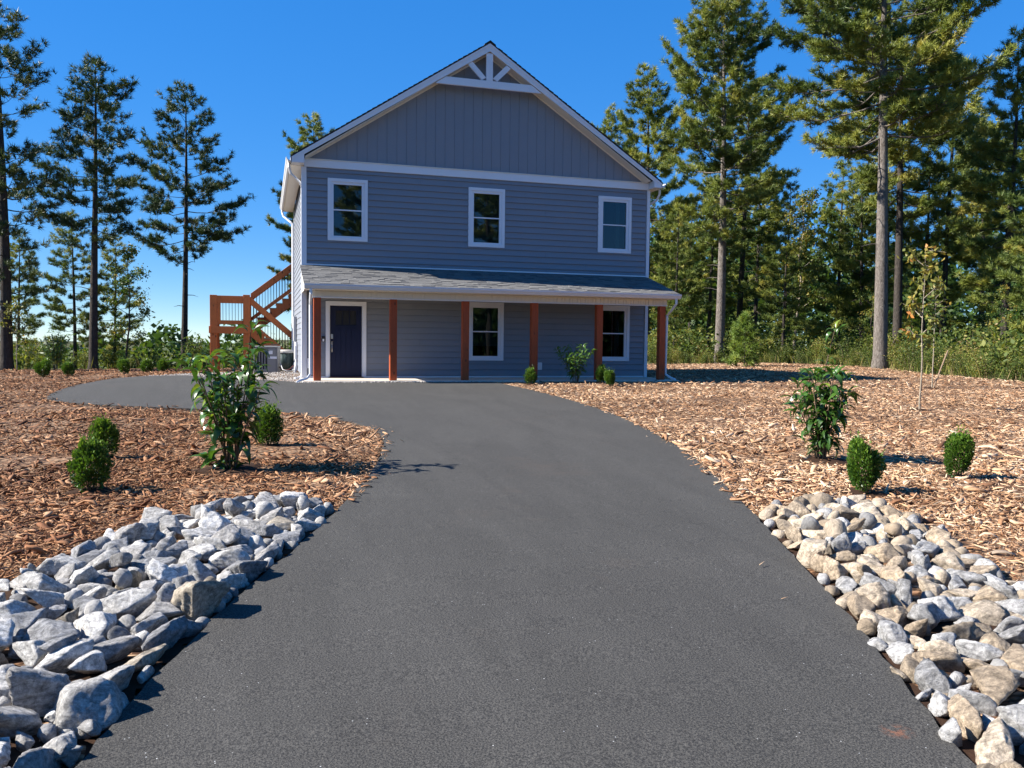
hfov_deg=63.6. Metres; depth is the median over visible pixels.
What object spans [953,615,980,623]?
rock
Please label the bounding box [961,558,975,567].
rock
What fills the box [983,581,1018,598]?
rock
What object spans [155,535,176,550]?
rock
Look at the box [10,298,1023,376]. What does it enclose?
undergrowth
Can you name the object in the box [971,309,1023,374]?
brush bush
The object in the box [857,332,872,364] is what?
brush bush
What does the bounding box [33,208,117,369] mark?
pine tree
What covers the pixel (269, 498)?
rock
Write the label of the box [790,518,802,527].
rock
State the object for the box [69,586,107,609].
rock
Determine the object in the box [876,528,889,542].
rock
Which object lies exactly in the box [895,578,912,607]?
rock
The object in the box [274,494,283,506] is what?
rock
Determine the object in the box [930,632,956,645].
rock
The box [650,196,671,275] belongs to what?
pine tree
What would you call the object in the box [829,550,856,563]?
rock
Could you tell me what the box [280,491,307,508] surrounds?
rock
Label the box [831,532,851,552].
rock
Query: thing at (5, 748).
rock
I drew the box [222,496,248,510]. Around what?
rock
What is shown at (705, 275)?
pine tree
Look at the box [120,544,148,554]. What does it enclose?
rock
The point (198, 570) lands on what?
rock
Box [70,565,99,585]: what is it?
rock
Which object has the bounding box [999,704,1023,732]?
rock
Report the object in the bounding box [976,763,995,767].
rock
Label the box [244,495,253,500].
rock
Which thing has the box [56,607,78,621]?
rock
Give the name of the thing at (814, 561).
rock
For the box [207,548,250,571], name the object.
rock
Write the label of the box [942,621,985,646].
rock
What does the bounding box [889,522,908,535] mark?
rock
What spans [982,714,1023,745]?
rock
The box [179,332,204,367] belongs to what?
broadleaf shrub
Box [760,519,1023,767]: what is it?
soil
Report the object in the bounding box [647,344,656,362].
brush bush
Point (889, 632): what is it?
rock
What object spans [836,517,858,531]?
rock
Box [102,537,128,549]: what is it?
rock
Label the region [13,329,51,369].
brush bush
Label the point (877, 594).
rock
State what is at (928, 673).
rock
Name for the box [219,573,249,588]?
rock
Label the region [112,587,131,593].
rock
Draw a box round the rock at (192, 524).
[181,519,200,528]
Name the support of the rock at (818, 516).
on the mulch bed
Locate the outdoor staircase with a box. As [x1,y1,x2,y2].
[209,264,291,371]
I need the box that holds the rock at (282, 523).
[266,516,296,530]
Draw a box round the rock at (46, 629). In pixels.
[22,618,80,653]
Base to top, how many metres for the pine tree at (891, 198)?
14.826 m
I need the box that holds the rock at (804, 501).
[794,497,809,505]
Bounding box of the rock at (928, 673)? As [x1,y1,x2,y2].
[914,657,951,692]
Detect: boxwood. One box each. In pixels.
[33,357,50,377]
[61,361,74,375]
[66,430,114,491]
[88,412,120,456]
[116,356,130,373]
[139,357,154,371]
[155,357,170,371]
[254,399,285,445]
[523,367,537,383]
[595,364,605,382]
[604,367,615,385]
[845,431,886,493]
[942,424,975,477]
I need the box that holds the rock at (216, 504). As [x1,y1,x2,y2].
[207,498,226,509]
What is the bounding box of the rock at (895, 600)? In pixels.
[890,594,906,609]
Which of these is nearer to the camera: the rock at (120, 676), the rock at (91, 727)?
the rock at (91, 727)
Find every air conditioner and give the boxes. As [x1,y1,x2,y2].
[254,345,280,372]
[280,350,293,371]
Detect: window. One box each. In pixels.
[328,178,367,241]
[468,187,504,247]
[469,302,503,360]
[597,196,631,253]
[602,305,629,360]
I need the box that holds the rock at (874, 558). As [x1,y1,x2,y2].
[861,554,879,562]
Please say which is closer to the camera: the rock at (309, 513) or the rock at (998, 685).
the rock at (998, 685)
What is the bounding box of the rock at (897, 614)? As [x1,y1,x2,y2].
[876,606,910,627]
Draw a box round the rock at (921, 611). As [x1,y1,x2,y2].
[906,602,939,629]
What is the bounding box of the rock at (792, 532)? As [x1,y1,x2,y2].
[784,525,802,542]
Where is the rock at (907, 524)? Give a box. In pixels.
[897,516,918,532]
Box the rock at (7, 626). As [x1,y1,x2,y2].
[0,618,15,651]
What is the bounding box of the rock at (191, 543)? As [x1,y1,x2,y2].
[187,540,195,547]
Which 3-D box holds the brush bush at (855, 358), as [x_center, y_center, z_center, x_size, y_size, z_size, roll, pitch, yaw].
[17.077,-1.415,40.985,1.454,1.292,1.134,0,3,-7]
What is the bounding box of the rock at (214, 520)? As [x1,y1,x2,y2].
[198,511,231,530]
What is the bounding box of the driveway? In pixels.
[47,375,976,767]
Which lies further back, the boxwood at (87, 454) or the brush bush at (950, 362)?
the brush bush at (950, 362)
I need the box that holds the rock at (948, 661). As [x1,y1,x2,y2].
[912,651,965,672]
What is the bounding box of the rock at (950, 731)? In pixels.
[938,716,962,746]
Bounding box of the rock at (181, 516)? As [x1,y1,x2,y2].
[175,514,194,519]
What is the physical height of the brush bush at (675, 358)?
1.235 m
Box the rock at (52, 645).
[39,634,76,652]
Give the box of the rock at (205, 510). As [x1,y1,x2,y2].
[200,504,212,518]
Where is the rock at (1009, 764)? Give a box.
[996,760,1022,767]
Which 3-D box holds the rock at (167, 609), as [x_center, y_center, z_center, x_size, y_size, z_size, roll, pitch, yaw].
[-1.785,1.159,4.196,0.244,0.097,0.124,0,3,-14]
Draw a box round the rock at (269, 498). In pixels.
[254,493,279,507]
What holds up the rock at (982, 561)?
on the soil at (967, 748)
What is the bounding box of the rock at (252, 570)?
[228,560,268,582]
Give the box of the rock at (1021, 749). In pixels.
[1019,743,1023,754]
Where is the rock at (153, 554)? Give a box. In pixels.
[137,550,179,558]
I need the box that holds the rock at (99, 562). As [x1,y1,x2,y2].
[84,548,120,570]
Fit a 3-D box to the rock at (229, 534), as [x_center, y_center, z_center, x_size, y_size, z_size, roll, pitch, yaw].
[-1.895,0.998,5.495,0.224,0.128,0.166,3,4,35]
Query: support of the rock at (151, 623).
on the soil at (170, 654)
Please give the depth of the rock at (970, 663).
3.70 m
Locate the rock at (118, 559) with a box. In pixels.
[109,552,132,567]
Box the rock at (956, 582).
[948,573,966,589]
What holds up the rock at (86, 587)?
on the soil at (170, 654)
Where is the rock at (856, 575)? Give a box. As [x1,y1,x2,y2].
[850,568,861,583]
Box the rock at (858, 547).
[851,541,866,554]
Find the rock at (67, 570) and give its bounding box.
[54,563,75,579]
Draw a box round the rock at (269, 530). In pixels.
[250,523,282,537]
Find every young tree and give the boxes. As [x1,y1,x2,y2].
[0,297,29,369]
[897,236,951,408]
[917,280,950,386]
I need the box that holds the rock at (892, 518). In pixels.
[887,514,899,522]
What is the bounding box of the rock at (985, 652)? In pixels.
[955,639,1004,662]
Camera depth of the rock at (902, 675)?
3.66 m
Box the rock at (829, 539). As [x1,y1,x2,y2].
[825,537,834,543]
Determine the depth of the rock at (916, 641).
4.01 m
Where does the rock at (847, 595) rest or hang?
on the soil at (967, 748)
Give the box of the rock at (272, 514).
[259,506,283,520]
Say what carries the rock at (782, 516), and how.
on the soil at (967, 748)
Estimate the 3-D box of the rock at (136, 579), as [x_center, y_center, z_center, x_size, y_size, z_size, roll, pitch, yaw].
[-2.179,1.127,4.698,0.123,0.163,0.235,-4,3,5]
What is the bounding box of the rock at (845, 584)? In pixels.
[835,576,857,593]
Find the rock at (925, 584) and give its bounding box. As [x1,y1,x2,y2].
[917,577,943,596]
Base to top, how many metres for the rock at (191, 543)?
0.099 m
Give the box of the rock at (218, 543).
[193,535,226,549]
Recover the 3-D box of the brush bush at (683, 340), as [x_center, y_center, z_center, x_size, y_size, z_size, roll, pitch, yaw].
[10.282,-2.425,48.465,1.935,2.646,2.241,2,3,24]
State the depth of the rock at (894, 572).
4.97 m
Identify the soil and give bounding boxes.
[0,509,332,767]
[63,486,115,496]
[181,463,265,476]
[253,444,283,445]
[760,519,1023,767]
[795,455,846,465]
[839,487,891,498]
[907,408,931,411]
[941,474,975,479]
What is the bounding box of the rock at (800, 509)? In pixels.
[786,500,810,517]
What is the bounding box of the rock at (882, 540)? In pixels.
[879,538,886,542]
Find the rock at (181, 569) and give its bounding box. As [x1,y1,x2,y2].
[168,564,187,575]
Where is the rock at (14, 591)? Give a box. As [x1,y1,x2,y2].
[11,589,30,598]
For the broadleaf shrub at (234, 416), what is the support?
on the soil at (252, 467)
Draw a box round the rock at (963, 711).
[947,693,983,742]
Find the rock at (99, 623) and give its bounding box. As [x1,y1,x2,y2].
[73,611,117,639]
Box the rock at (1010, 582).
[1006,580,1017,585]
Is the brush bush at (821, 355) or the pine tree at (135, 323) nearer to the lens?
the pine tree at (135, 323)
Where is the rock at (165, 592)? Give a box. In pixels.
[154,582,175,602]
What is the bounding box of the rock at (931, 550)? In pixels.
[918,543,939,558]
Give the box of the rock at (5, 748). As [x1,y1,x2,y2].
[0,737,10,767]
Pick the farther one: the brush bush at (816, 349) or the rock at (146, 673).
the brush bush at (816, 349)
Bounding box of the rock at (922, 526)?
[912,522,929,531]
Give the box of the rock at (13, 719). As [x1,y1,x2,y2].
[0,705,42,738]
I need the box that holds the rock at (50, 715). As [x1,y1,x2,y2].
[44,708,55,722]
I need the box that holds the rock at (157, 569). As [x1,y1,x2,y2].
[147,558,179,582]
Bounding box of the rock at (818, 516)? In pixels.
[801,512,823,520]
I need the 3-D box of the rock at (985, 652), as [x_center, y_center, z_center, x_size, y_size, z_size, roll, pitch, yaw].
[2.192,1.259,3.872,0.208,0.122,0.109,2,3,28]
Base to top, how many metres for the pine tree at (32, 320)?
6.860 m
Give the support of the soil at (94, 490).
on the mulch bed
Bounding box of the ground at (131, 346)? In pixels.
[13,340,1023,381]
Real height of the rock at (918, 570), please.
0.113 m
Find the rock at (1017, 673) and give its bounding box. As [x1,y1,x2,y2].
[1010,669,1023,686]
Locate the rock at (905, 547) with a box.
[894,543,913,552]
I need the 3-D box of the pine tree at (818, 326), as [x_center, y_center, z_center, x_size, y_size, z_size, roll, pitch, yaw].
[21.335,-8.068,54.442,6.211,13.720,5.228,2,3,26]
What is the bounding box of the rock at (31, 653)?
[12,639,47,667]
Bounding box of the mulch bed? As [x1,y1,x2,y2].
[0,363,1023,767]
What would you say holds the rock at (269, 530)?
on the soil at (170, 654)
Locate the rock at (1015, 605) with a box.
[995,599,1023,615]
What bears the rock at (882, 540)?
on the soil at (967, 748)
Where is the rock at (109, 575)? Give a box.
[99,572,113,581]
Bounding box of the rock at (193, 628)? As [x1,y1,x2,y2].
[174,618,201,638]
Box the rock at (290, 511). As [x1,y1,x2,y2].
[283,506,295,517]
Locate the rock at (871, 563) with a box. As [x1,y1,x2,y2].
[855,555,883,569]
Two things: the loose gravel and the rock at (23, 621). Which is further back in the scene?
the loose gravel
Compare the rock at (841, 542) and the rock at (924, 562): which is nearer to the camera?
the rock at (924, 562)
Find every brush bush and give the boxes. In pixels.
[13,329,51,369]
[27,352,43,367]
[69,343,100,368]
[98,342,124,368]
[129,356,134,367]
[147,353,165,368]
[198,349,209,367]
[647,316,681,351]
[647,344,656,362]
[650,346,673,363]
[667,342,675,363]
[667,345,687,363]
[670,321,697,362]
[676,347,687,362]
[683,354,691,363]
[686,332,713,363]
[695,350,710,363]
[696,348,712,363]
[714,348,723,362]
[737,344,748,362]
[749,328,780,362]
[759,349,774,362]
[763,341,781,362]
[773,341,792,362]
[774,337,803,363]
[793,346,809,363]
[803,346,814,363]
[809,335,837,362]
[811,350,827,364]
[829,350,841,364]
[831,335,862,365]
[844,348,865,366]
[854,339,889,366]
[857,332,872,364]
[881,334,929,372]
[884,338,907,369]
[888,325,912,360]
[895,341,937,368]
[909,353,930,372]
[917,340,948,374]
[925,340,970,375]
[935,334,965,372]
[936,314,997,361]
[946,336,984,373]
[946,352,972,376]
[958,316,1006,357]
[958,339,1002,378]
[962,346,995,375]
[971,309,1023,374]
[982,336,1006,376]
[996,348,1023,380]
[1005,335,1023,366]
[1007,354,1023,377]
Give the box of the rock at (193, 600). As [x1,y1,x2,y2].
[168,580,230,620]
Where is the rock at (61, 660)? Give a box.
[33,638,94,673]
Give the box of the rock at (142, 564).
[130,557,175,579]
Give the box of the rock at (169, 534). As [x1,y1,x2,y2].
[160,531,175,539]
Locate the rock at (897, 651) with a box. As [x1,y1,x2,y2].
[885,641,913,663]
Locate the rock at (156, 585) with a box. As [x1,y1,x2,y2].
[139,579,165,592]
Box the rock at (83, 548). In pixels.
[71,540,96,557]
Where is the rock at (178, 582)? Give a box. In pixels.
[171,574,195,588]
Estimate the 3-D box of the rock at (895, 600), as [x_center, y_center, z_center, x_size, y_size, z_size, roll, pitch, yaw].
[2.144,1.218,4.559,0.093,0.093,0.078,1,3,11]
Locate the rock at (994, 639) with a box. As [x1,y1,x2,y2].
[979,631,1010,651]
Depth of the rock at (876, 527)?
6.18 m
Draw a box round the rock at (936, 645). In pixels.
[917,640,958,654]
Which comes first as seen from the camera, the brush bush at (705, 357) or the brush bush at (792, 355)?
the brush bush at (705, 357)
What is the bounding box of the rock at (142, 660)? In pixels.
[124,643,168,672]
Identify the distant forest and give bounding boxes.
[15,193,1023,368]
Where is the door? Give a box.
[330,305,361,376]
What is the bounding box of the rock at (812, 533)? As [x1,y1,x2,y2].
[802,530,826,538]
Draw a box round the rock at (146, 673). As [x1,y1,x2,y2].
[137,665,154,683]
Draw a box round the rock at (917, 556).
[911,549,923,564]
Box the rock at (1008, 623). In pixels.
[993,616,1023,633]
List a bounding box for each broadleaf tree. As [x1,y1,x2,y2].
[649,283,680,337]
[772,187,836,362]
[853,277,889,349]
[985,283,1022,347]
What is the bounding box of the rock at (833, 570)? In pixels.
[823,555,847,582]
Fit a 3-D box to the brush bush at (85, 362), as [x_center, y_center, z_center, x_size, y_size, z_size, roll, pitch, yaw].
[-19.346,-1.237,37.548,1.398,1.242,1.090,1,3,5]
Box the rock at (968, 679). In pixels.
[964,675,977,689]
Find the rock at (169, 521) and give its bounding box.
[158,515,181,531]
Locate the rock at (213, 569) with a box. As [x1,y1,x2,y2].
[204,564,218,573]
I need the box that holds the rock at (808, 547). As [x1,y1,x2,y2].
[796,539,827,563]
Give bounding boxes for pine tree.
[0,1,66,369]
[10,229,48,368]
[28,50,148,369]
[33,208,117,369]
[77,234,143,367]
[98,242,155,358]
[121,79,255,367]
[264,110,334,314]
[591,101,656,266]
[614,62,706,359]
[649,205,715,355]
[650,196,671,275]
[650,200,709,326]
[657,0,808,362]
[672,193,718,340]
[681,174,753,353]
[685,74,800,321]
[727,158,789,341]
[741,180,822,354]
[750,225,817,362]
[757,0,1019,368]
[791,159,876,358]
[819,161,895,362]
[837,0,985,344]
[845,161,925,311]
[864,138,983,347]
[888,53,1013,343]
[939,24,1023,370]
[943,118,1023,337]
[950,119,1023,335]
[985,148,1023,332]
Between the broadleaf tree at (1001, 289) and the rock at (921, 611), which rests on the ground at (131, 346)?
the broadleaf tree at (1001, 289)
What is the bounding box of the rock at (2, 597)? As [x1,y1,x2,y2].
[0,592,5,601]
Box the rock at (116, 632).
[107,626,131,639]
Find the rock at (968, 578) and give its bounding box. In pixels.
[946,570,987,587]
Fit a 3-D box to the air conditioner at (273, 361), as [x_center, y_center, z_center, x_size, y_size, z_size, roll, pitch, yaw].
[-8.547,-0.879,28.856,0.820,0.936,0.800,0,3,-9]
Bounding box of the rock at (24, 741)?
[15,731,34,751]
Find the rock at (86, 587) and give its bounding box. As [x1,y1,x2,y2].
[77,583,117,593]
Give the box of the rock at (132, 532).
[113,522,143,544]
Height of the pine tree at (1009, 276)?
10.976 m
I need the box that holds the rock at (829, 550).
[823,544,835,555]
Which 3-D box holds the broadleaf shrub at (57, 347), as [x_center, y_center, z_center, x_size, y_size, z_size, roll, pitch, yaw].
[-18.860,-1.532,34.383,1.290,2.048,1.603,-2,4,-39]
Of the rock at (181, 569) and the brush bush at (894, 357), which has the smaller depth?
the rock at (181, 569)
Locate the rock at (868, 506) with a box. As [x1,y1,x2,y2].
[854,501,882,515]
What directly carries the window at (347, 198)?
in the house
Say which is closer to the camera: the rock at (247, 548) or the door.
the rock at (247, 548)
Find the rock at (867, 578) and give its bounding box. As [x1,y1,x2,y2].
[857,572,896,594]
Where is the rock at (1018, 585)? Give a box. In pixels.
[1011,581,1023,590]
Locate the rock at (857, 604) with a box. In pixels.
[847,595,876,619]
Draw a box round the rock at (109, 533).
[103,528,114,539]
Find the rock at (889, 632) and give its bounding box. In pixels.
[877,620,907,644]
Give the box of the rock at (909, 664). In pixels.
[900,654,918,683]
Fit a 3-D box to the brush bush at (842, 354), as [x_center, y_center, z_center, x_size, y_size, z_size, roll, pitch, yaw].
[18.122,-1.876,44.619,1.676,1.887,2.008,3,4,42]
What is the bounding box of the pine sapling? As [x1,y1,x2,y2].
[721,310,766,366]
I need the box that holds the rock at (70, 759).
[61,745,82,767]
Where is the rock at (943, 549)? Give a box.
[939,546,960,558]
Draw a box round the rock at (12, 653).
[8,644,20,658]
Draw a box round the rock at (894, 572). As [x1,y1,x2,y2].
[880,564,905,580]
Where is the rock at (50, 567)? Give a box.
[36,553,86,577]
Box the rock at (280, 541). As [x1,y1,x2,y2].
[269,538,284,549]
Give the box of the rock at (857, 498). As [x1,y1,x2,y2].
[848,494,865,502]
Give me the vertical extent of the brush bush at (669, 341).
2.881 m
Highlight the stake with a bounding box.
[933,350,947,387]
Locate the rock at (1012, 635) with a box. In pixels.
[998,624,1023,644]
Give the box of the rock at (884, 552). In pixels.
[864,542,900,562]
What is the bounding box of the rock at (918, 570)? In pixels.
[903,564,928,576]
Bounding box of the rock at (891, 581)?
[887,579,896,585]
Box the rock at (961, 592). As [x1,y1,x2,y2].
[942,588,978,599]
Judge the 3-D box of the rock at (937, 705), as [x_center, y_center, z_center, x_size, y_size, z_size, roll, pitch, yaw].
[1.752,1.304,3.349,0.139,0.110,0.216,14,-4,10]
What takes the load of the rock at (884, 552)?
on the soil at (967, 748)
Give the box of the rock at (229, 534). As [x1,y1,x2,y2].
[212,524,240,544]
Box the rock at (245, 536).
[231,526,263,545]
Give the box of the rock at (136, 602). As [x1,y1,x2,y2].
[100,588,156,619]
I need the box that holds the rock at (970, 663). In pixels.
[961,657,989,671]
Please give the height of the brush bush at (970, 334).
2.678 m
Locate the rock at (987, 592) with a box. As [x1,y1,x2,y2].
[971,585,1008,601]
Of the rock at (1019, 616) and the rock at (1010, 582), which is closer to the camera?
the rock at (1019, 616)
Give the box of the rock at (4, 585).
[0,579,10,590]
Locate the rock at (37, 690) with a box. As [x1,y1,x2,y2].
[5,666,70,716]
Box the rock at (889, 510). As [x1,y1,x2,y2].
[880,505,902,515]
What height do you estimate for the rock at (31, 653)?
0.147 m
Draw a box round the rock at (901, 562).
[886,556,907,569]
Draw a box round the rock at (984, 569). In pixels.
[969,565,996,575]
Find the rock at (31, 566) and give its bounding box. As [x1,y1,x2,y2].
[27,563,36,570]
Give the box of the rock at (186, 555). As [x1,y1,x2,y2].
[178,550,201,563]
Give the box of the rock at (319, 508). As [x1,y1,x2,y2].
[313,504,325,513]
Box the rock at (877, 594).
[855,581,891,609]
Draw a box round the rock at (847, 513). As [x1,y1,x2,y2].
[831,506,859,521]
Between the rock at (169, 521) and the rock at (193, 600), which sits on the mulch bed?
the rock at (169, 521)
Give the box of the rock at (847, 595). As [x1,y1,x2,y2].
[839,591,858,598]
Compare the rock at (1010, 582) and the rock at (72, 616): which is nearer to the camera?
the rock at (72, 616)
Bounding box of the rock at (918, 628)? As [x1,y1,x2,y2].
[904,618,927,637]
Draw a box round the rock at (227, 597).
[222,592,232,602]
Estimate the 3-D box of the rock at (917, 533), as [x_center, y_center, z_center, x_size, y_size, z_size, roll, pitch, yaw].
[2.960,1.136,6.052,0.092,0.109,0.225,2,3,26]
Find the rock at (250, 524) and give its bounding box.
[234,519,268,528]
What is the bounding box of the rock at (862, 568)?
[857,564,872,575]
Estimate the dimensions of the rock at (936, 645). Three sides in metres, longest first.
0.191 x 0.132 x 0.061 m
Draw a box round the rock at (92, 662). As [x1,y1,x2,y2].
[67,650,106,673]
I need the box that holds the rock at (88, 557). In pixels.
[76,549,102,563]
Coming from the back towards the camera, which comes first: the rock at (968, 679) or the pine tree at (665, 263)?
the pine tree at (665, 263)
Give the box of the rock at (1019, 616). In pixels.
[1011,613,1023,620]
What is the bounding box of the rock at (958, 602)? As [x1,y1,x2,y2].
[948,597,972,609]
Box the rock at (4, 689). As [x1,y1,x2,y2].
[0,668,11,701]
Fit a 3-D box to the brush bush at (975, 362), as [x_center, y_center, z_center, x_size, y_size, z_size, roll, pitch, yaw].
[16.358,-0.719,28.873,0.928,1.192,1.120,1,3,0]
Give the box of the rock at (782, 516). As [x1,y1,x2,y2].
[769,514,784,526]
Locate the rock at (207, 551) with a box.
[187,543,216,560]
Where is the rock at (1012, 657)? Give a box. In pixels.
[1000,643,1023,671]
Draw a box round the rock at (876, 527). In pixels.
[864,523,887,533]
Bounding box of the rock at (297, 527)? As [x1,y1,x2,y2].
[291,524,304,538]
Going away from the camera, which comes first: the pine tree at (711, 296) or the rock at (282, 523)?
the rock at (282, 523)
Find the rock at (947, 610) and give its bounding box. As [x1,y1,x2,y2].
[917,595,962,621]
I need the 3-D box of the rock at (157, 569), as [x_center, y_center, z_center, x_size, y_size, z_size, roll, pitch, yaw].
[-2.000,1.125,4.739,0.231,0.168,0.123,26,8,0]
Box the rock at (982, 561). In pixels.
[974,558,997,566]
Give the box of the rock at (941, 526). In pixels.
[922,524,948,537]
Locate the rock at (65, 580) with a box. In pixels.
[56,578,70,583]
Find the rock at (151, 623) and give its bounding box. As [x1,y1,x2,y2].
[130,612,168,634]
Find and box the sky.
[0,0,1023,345]
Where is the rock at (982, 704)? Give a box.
[948,689,998,715]
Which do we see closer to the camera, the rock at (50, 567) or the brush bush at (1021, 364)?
the rock at (50, 567)
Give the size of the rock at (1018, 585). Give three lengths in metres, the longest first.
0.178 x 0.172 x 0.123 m
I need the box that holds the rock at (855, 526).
[847,518,865,531]
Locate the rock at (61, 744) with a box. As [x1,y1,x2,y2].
[43,731,76,762]
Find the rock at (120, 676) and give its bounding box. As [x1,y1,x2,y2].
[99,664,134,690]
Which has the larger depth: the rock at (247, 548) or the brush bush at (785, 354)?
the brush bush at (785, 354)
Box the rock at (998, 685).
[969,665,1020,705]
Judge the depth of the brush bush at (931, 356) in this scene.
31.79 m
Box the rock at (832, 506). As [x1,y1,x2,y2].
[822,503,844,509]
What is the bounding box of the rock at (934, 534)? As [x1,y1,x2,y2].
[924,526,950,543]
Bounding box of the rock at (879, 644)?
[867,637,888,651]
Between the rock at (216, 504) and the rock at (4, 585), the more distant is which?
the rock at (216, 504)
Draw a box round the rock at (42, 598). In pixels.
[20,588,64,606]
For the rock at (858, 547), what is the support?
on the mulch bed
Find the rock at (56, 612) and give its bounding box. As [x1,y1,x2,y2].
[48,604,67,619]
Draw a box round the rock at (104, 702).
[52,676,129,738]
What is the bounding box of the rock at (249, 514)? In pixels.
[226,511,255,519]
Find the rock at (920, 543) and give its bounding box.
[916,540,932,546]
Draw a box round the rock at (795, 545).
[786,540,802,549]
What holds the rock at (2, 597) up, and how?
on the soil at (170, 654)
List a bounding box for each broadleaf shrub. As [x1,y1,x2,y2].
[39,323,74,369]
[166,320,279,469]
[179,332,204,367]
[553,343,596,382]
[780,319,863,458]
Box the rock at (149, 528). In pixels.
[139,518,159,539]
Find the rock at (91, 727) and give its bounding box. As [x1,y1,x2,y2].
[77,719,101,736]
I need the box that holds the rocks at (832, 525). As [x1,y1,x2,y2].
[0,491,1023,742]
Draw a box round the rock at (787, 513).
[777,508,795,519]
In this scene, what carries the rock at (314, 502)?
on the mulch bed
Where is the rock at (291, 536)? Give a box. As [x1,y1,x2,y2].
[272,531,301,547]
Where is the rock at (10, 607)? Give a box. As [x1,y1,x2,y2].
[0,599,36,617]
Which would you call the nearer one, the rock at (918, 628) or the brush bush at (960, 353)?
the rock at (918, 628)
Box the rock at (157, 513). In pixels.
[141,507,171,530]
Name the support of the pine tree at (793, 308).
on the ground at (131, 346)
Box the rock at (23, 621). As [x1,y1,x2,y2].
[4,607,49,635]
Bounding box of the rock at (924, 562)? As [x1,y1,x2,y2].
[918,554,931,569]
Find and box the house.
[280,40,681,382]
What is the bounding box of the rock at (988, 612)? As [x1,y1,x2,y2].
[958,599,1007,625]
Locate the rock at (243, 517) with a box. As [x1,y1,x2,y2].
[230,515,252,523]
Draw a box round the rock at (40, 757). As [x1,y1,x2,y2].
[13,747,62,767]
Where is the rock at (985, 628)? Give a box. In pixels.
[962,622,992,632]
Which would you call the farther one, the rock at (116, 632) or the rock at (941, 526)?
the rock at (941, 526)
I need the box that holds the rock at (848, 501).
[840,496,856,508]
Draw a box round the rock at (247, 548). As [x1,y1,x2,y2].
[216,544,252,553]
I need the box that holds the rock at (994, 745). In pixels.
[975,716,1014,765]
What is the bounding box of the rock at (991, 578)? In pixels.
[982,573,1007,585]
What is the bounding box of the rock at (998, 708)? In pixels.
[996,706,1004,712]
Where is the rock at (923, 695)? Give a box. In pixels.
[915,688,932,700]
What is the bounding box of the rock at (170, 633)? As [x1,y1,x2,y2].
[141,615,187,651]
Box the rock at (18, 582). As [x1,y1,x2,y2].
[9,571,36,590]
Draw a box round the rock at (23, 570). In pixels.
[20,568,37,573]
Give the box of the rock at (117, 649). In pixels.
[93,635,141,663]
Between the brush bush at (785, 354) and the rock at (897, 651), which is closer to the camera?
the rock at (897, 651)
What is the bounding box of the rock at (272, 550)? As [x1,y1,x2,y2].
[255,542,279,559]
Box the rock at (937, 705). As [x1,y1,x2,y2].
[928,690,950,716]
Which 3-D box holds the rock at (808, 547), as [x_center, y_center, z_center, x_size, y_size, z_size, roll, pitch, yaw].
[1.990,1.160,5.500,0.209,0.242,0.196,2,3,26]
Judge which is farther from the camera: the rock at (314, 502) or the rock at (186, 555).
the rock at (314, 502)
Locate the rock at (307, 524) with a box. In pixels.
[295,517,320,531]
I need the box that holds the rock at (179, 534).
[166,526,187,539]
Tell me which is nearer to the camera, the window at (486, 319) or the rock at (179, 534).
the rock at (179, 534)
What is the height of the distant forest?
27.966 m
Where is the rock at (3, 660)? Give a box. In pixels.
[0,652,8,664]
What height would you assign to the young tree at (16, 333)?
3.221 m
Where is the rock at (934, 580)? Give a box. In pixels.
[921,575,940,583]
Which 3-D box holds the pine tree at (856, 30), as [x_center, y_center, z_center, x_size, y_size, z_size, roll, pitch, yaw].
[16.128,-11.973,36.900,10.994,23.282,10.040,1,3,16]
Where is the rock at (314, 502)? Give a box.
[296,497,322,510]
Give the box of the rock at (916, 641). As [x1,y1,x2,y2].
[907,635,925,649]
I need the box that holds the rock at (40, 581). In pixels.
[26,573,66,593]
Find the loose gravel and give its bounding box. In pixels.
[149,370,493,382]
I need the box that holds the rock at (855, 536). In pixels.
[847,531,862,542]
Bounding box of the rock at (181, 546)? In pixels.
[166,540,188,559]
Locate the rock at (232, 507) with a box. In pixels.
[223,498,245,516]
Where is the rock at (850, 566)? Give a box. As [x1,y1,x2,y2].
[841,562,865,576]
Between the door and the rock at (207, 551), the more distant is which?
the door
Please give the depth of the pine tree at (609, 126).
58.62 m
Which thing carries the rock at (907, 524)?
on the soil at (967, 748)
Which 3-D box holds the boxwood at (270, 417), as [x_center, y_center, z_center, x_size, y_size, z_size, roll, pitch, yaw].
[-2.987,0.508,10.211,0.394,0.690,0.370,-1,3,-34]
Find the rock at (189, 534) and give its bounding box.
[181,526,216,540]
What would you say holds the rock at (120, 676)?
on the soil at (170, 654)
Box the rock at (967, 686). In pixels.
[954,682,972,689]
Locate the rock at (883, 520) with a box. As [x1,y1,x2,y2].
[875,514,890,525]
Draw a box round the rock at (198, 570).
[187,557,216,580]
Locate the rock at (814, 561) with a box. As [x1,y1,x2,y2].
[806,553,824,572]
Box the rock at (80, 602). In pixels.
[73,595,95,611]
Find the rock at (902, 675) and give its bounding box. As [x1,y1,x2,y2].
[890,666,908,681]
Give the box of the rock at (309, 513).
[297,507,324,520]
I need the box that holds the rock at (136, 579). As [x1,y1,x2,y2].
[115,570,141,589]
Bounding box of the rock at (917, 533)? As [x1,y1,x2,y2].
[909,529,922,540]
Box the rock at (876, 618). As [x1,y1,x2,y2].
[858,608,893,631]
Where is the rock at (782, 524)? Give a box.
[776,519,791,529]
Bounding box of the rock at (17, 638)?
[12,635,24,642]
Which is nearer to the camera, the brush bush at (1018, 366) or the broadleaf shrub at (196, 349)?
the brush bush at (1018, 366)
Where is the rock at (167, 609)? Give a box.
[136,602,183,620]
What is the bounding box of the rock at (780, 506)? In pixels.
[770,503,786,508]
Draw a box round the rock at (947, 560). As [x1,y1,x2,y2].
[931,551,965,570]

